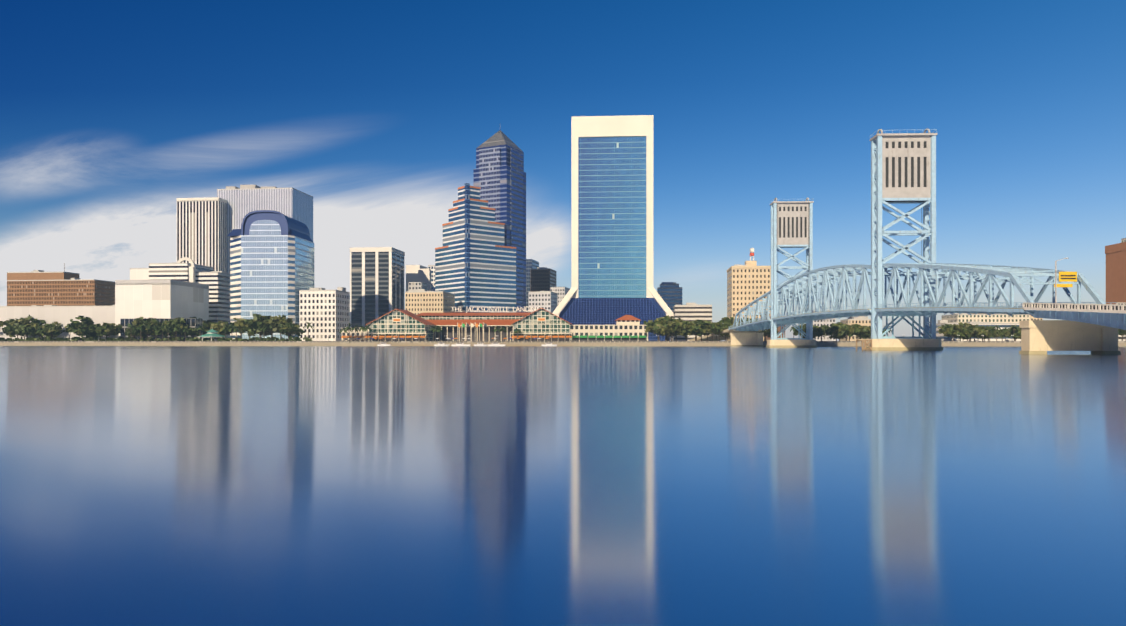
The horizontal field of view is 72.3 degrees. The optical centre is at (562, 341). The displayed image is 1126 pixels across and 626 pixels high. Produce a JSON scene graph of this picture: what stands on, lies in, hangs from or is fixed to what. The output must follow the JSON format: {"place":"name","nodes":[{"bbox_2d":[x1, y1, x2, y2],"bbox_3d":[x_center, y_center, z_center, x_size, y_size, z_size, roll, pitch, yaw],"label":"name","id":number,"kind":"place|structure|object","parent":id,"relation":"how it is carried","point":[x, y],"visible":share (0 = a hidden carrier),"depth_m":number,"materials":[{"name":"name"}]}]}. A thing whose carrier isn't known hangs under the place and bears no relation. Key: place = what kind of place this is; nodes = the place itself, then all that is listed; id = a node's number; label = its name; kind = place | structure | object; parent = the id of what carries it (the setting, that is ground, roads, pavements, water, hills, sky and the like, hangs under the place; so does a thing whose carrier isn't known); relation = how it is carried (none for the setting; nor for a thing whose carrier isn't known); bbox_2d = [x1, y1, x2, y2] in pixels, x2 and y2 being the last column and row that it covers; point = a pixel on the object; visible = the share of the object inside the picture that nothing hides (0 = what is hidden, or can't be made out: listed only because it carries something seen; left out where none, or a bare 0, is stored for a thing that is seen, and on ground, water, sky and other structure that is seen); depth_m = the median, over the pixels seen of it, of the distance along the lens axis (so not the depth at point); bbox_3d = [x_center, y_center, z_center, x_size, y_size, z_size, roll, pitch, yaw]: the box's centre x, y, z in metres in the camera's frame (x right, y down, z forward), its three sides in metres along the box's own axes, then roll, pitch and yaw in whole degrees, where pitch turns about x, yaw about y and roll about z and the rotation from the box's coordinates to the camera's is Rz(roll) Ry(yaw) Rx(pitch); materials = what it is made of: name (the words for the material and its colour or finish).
{"place":"outdoors","nodes":[
{"label":"outdoors","id":0,"kind":"place"},
{"bbox_2d":[177,200,226,271],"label":"skyscraper","id":1,"kind":"structure","parent":0,"point":[201,232],"depth_m":700.08,"materials":[{"name":"beige concrete"}]},
{"bbox_2d":[177,197,226,202],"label":"roof parapet","id":2,"kind":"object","parent":1,"relation":"on","point":[200,199],"visible":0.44,"depth_m":700.28,"materials":[{"name":"beige concrete"}]},
{"bbox_2d":[217,188,312,273],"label":"office tower","id":3,"kind":"structure","parent":0,"point":[295,204],"depth_m":710.59,"materials":[{"name":"grey concrete"}]},
{"bbox_2d":[226,185,276,188],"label":"rooftop structure","id":4,"kind":"object","parent":3,"relation":"on","point":[243,187],"visible":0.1,"depth_m":725.33,"materials":[{"name":"beige concrete"}]},
{"bbox_2d":[435,183,515,312],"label":"stepped tower","id":5,"kind":"structure","parent":0,"point":[475,262],"depth_m":615.39,"materials":[{"name":"blue glass"}]},
{"bbox_2d":[526,259,538,311],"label":"building","id":6,"kind":"structure","parent":0,"point":[532,264],"depth_m":775.63,"materials":[{"name":"blue glass"}]},
{"bbox_2d":[530,267,555,291],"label":"dark tower","id":7,"kind":"structure","parent":0,"point":[542,278],"depth_m":759.62,"materials":[{"name":"glass"}]},
{"bbox_2d":[0,346,1125,625],"bbox_3d":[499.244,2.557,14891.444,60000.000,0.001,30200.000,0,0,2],"label":"water","id":8,"kind":"structure","parent":0,"point":[514,486],"depth_m":13.60,"materials":[{"name":"blue liquid"}]},
{"bbox_2d":[375,342,571,345],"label":"boats","id":9,"kind":"object","parent":8,"relation":"on","point":[477,344],"visible":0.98,"depth_m":443.97,"materials":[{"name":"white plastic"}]},
{"bbox_2d":[689,129,1125,353],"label":"street bridge","id":10,"kind":"structure","parent":8,"relation":"in","point":[903,168],"depth_m":230.04,"materials":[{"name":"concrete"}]},
{"bbox_2d":[0,341,1125,345],"bbox_3d":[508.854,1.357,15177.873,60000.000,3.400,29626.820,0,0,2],"label":"land","id":11,"kind":"structure","parent":0,"point":[374,343],"depth_m":452.88,"materials":[{"name":"beige concrete"}]},
{"bbox_2d":[0,305,114,340],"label":"building","id":12,"kind":"structure","parent":11,"relation":"on","point":[62,315],"depth_m":533.20,"materials":[{"name":"beige concrete"}]},
{"bbox_2d":[7,278,114,305],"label":"brown block","id":13,"kind":"structure","parent":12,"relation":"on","point":[81,292],"depth_m":713.66,"materials":[{"name":"brown brick"}]},
{"bbox_2d":[7,270,78,279],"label":"rooftop structure","id":14,"kind":"object","parent":13,"relation":"on","point":[37,275],"visible":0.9,"depth_m":727.34,"materials":[{"name":"brown concrete"}]},
{"bbox_2d":[130,268,148,279],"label":"rooftop block","id":15,"kind":"object","parent":11,"relation":"on","point":[139,273],"visible":0.12,"depth_m":576.22,"materials":[{"name":"beige concrete"}]},
{"bbox_2d":[120,318,201,340],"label":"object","id":16,"kind":"object","parent":11,"relation":"on","point":[194,322],"visible":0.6,"depth_m":499.03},
{"bbox_2d":[115,283,208,338],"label":"building","id":17,"kind":"structure","parent":11,"relation":"on","point":[157,300],"depth_m":509.20,"materials":[{"name":"beige concrete"}]},
{"bbox_2d":[115,280,208,288],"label":"roof parapet","id":18,"kind":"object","parent":17,"relation":"on","point":[189,284],"visible":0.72,"depth_m":509.42,"materials":[{"name":"beige concrete"}]},
{"bbox_2d":[149,262,212,281],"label":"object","id":19,"kind":"object","parent":11,"relation":"on","point":[170,271],"visible":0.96,"depth_m":568.97,"materials":[{"name":"beige concrete"}]},
{"bbox_2d":[177,257,195,282],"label":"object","id":20,"kind":"structure","parent":19,"relation":"on","point":[192,273],"depth_m":568.42,"materials":[{"name":"beige concrete"}]},
{"bbox_2d":[198,327,226,340],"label":"gazebo","id":21,"kind":"object","parent":11,"relation":"on","point":[211,333],"visible":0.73,"depth_m":480.58,"materials":[{"name":"teal metal"}]},
{"bbox_2d":[196,271,229,340],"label":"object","id":22,"kind":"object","parent":11,"relation":"on","point":[218,282],"visible":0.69,"depth_m":572.45,"materials":[{"name":"white concrete"}]},
{"bbox_2d":[227,210,313,340],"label":"office building","id":23,"kind":"structure","parent":11,"relation":"on","point":[272,263],"depth_m":521.37,"materials":[{"name":"blue glass"}]},
{"bbox_2d":[299,287,349,340],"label":"building","id":24,"kind":"structure","parent":11,"relation":"on","point":[326,312],"depth_m":525.10,"materials":[{"name":"white concrete"}]},
{"bbox_2d":[350,247,404,326],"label":"office building","id":25,"kind":"structure","parent":11,"relation":"on","point":[376,282],"depth_m":647.03,"materials":[{"name":"white concrete"}]},
{"bbox_2d":[406,265,426,290],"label":"building","id":26,"kind":"structure","parent":11,"relation":"on","point":[411,273],"depth_m":709.51,"materials":[{"name":"beige concrete"}]},
{"bbox_2d":[408,282,427,290],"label":"building","id":27,"kind":"structure","parent":11,"relation":"on","point":[412,286],"depth_m":644.23,"materials":[{"name":"white concrete"}]},
{"bbox_2d":[418,268,429,290],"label":"building","id":28,"kind":"structure","parent":11,"relation":"on","point":[423,275],"depth_m":704.03,"materials":[{"name":"beige concrete"}]},
{"bbox_2d":[405,289,454,314],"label":"building","id":29,"kind":"structure","parent":11,"relation":"on","point":[418,301],"depth_m":567.91,"materials":[{"name":"beige concrete"}]},
{"bbox_2d":[428,265,434,290],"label":"building","id":30,"kind":"structure","parent":11,"relation":"on","point":[432,277],"depth_m":705.91,"materials":[{"name":"white concrete"}]},
{"bbox_2d":[357,338,548,340],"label":"umbrellas","id":31,"kind":"object","parent":11,"relation":"on","point":[457,338],"visible":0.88,"depth_m":452.54},
{"bbox_2d":[341,308,647,340],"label":"waterfront marketplace building","id":32,"kind":"structure","parent":11,"relation":"on","point":[541,323],"depth_m":465.12,"materials":[{"name":"beige glass"}]},
{"bbox_2d":[452,307,540,312],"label":"sign","id":33,"kind":"object","parent":32,"relation":"attached to","point":[524,310],"visible":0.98,"depth_m":510.44,"materials":[{"name":"red"}]},
{"bbox_2d":[473,130,525,311],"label":"tower","id":34,"kind":"structure","parent":11,"relation":"on","point":[499,176],"depth_m":661.54,"materials":[{"name":"blue glass"}]},
{"bbox_2d":[529,291,556,312],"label":"building","id":35,"kind":"structure","parent":11,"relation":"on","point":[546,300],"depth_m":609.56,"materials":[{"name":"white concrete"}]},
{"bbox_2d":[550,287,569,312],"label":"building","id":36,"kind":"structure","parent":11,"relation":"on","point":[561,292],"depth_m":698.95,"materials":[{"name":"white concrete"}]},
{"bbox_2d":[0,314,1125,342],"bbox_3d":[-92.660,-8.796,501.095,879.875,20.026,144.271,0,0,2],"label":"vegetation","id":37,"kind":"object","parent":11,"relation":"on","point":[268,325],"visible":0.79,"depth_m":479.94,"materials":[{"name":"green plant"}]},
{"bbox_2d":[20,335,1125,340],"bbox_3d":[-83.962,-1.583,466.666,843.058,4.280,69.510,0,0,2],"label":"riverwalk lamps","id":38,"kind":"object","parent":11,"relation":"on","point":[524,335],"visible":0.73,"depth_m":452.62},
{"bbox_2d":[552,115,672,340],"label":"skyscraper","id":39,"kind":"structure","parent":11,"relation":"on","point":[611,219],"depth_m":547.74,"materials":[{"name":"blue glass"}]},
{"bbox_2d":[659,282,678,286],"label":"rooftop penthouse","id":40,"kind":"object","parent":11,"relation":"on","point":[674,284],"visible":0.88,"depth_m":699.45,"materials":[{"name":"blue glass"}]},
{"bbox_2d":[657,287,681,313],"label":"building","id":41,"kind":"structure","parent":11,"relation":"on","point":[671,297],"depth_m":696.04,"materials":[{"name":"blue glass"}]},
{"bbox_2d":[766,316,784,340],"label":"building","id":42,"kind":"structure","parent":11,"relation":"on","point":[778,329],"depth_m":494.94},
{"bbox_2d":[805,310,835,340],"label":"building","id":43,"kind":"structure","parent":11,"relation":"on","point":[819,323],"depth_m":592.69,"materials":[{"name":"white concrete"}]},
{"bbox_2d":[840,315,870,340],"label":"building","id":44,"kind":"structure","parent":11,"relation":"on","point":[862,320],"depth_m":513.36,"materials":[{"name":"beige concrete"}]},
{"bbox_2d":[942,313,1029,322],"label":"building","id":45,"kind":"structure","parent":11,"relation":"on","point":[993,318],"depth_m":548.63,"materials":[{"name":"beige concrete"}]},
{"bbox_2d":[971,313,1042,319],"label":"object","id":46,"kind":"object","parent":11,"relation":"on","point":[1032,318],"depth_m":585.89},
{"bbox_2d":[1105,242,1125,303],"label":"building","id":47,"kind":"structure","parent":11,"relation":"on","point":[1115,272],"depth_m":481.08,"materials":[{"name":"brick"}]},
{"bbox_2d":[0,0,1125,340],"label":"sky","id":48,"kind":"structure","parent":0,"point":[113,112],"materials":[{"name":"blue"}]},
{"bbox_2d":[673,303,711,340],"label":"garage","id":49,"kind":"structure","parent":0,"point":[690,311],"depth_m":561.22,"materials":[{"name":"beige concrete"}]},
{"bbox_2d":[727,264,770,340],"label":"tan tower","id":50,"kind":"structure","parent":0,"point":[746,286],"depth_m":515.38,"materials":[{"name":"beige concrete"}]},
{"bbox_2d":[727,248,770,271],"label":"rooftop structure","id":51,"kind":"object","parent":50,"relation":"on","point":[751,264],"depth_m":523.28,"materials":[{"name":"beige concrete"}]},
{"bbox_2d":[929,320,1020,340],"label":"building","id":52,"kind":"structure","parent":0,"point":[942,337],"depth_m":465.56,"materials":[{"name":"beige concrete"}]},
{"bbox_2d":[1118,335,1125,340],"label":"building","id":53,"kind":"structure","parent":0,"point":[1119,337],"depth_m":465.50,"materials":[{"name":"white concrete"}]}
]}

